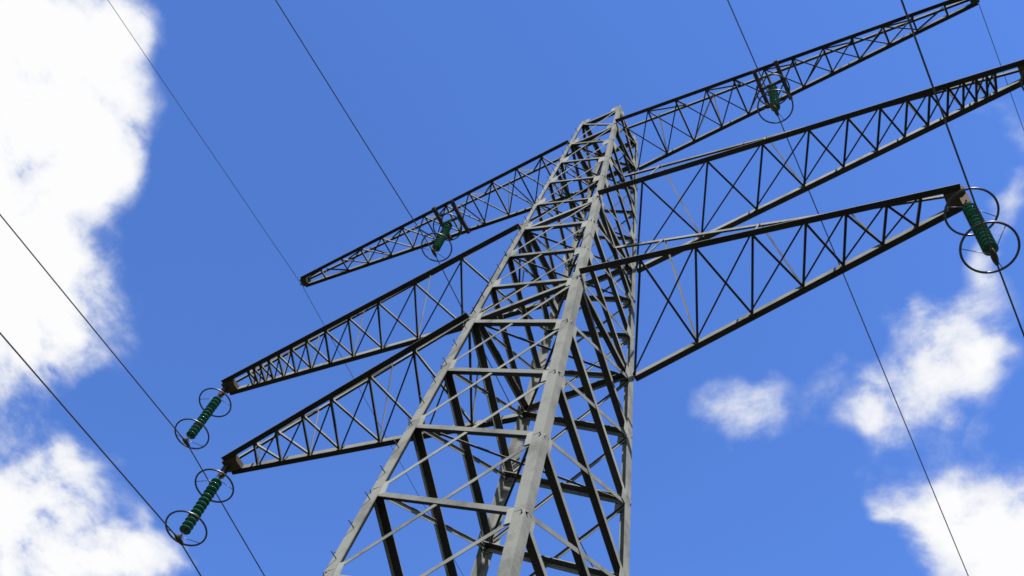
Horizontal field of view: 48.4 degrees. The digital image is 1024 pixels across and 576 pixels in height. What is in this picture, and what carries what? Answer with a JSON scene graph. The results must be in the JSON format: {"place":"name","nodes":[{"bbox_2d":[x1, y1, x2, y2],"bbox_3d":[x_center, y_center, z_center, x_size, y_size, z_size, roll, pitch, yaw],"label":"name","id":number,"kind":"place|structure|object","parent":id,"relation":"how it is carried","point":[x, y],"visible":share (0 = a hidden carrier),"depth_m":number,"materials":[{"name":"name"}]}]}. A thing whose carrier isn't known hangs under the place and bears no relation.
{"place":"outdoors","nodes":[
{"label":"outdoors","id":0,"kind":"place"},
{"bbox_2d":[0,0,1023,575],"label":"sky","id":1,"kind":"structure","parent":0,"point":[780,445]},
{"label":"ground","id":2,"kind":"structure","parent":0,"visible":0},
{"bbox_2d":[216,0,1023,575],"bbox_3d":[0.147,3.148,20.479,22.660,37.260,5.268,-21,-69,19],"label":"pylon","id":3,"kind":"object","parent":2,"relation":"on","point":[520,522],"visible":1,"depth_m":25.02,"materials":[{"name":"metal"}]},
{"bbox_2d":[165,468,233,546],"bbox_3d":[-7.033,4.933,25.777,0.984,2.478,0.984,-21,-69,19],"label":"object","id":4,"kind":"object","parent":3,"relation":"attached to","point":[196,512],"visible":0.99,"depth_m":25.62,"materials":[{"name":"green glass"}]},
{"bbox_2d":[0,332,201,575],"bbox_3d":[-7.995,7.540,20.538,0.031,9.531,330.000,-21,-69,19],"label":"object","id":5,"kind":"object","parent":4,"relation":"attached to","point":[70,414],"visible":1,"depth_m":23.49,"materials":[{"name":"grey"}]},
{"bbox_2d":[174,388,231,448],"bbox_3d":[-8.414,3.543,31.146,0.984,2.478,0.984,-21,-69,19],"label":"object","id":6,"kind":"object","parent":3,"relation":"attached to","point":[199,423],"visible":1,"depth_m":30.98,"materials":[{"name":"green glass"}]},
{"bbox_2d":[0,214,264,575],"bbox_3d":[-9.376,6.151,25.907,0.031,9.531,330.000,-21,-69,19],"label":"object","id":7,"kind":"object","parent":6,"relation":"attached to","point":[133,378],"visible":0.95,"depth_m":29.02,"materials":[{"name":"grey"}]},
{"bbox_2d":[108,0,462,574],"bbox_3d":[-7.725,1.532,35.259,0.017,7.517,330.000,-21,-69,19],"label":"earth wire","id":8,"kind":"object","parent":3,"relation":"attached to","point":[264,230],"visible":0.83,"depth_m":37.39,"materials":[{"name":"grey metal"}]},
{"bbox_2d":[421,213,461,261],"bbox_3d":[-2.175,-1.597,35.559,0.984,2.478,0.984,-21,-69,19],"label":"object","id":9,"kind":"object","parent":3,"relation":"attached to","point":[441,238],"visible":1,"depth_m":35.14,"materials":[{"name":"green glass"}]},
{"bbox_2d":[275,0,593,567],"bbox_3d":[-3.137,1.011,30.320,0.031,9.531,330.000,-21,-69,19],"label":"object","id":10,"kind":"object","parent":9,"relation":"attached to","point":[396,193],"visible":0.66,"depth_m":33.24,"materials":[{"name":"grey"}]},
{"bbox_2d":[756,74,793,123],"bbox_3d":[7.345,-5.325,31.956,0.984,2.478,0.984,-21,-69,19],"label":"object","id":11,"kind":"object","parent":3,"relation":"attached to","point":[773,89],"visible":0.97,"depth_m":31.44,"materials":[{"name":"green glass"}]},
{"bbox_2d":[727,0,968,575],"bbox_3d":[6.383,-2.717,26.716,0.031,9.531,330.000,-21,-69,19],"label":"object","id":12,"kind":"object","parent":11,"relation":"attached to","point":[849,289],"visible":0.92,"depth_m":32.29,"materials":[{"name":"grey"}]},
{"bbox_2d":[943,187,1020,273],"bbox_3d":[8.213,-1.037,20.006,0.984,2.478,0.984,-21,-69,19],"label":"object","id":13,"kind":"object","parent":3,"relation":"attached to","point":[972,218],"visible":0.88,"depth_m":19.52,"materials":[{"name":"green glass"}]},
{"bbox_2d":[900,0,1023,336],"bbox_3d":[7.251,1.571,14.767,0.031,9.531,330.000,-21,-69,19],"label":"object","id":14,"kind":"object","parent":13,"relation":"attached to","point":[949,132],"visible":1,"depth_m":18.07,"materials":[{"name":"grey"}]},
{"bbox_2d":[977,0,1023,129],"bbox_3d":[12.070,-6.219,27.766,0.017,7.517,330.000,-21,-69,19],"label":"earth wire","id":15,"kind":"object","parent":3,"relation":"attached to","point":[1000,65],"visible":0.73,"depth_m":31.53,"materials":[{"name":"grey metal"}]},
{"bbox_2d":[1020,69,1023,90],"bbox_3d":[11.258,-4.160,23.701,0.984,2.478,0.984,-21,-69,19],"label":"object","id":16,"kind":"object","parent":3,"relation":"attached to","point":[1021,78],"visible":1,"depth_m":24.48,"materials":[{"name":"green glass"}]}
]}

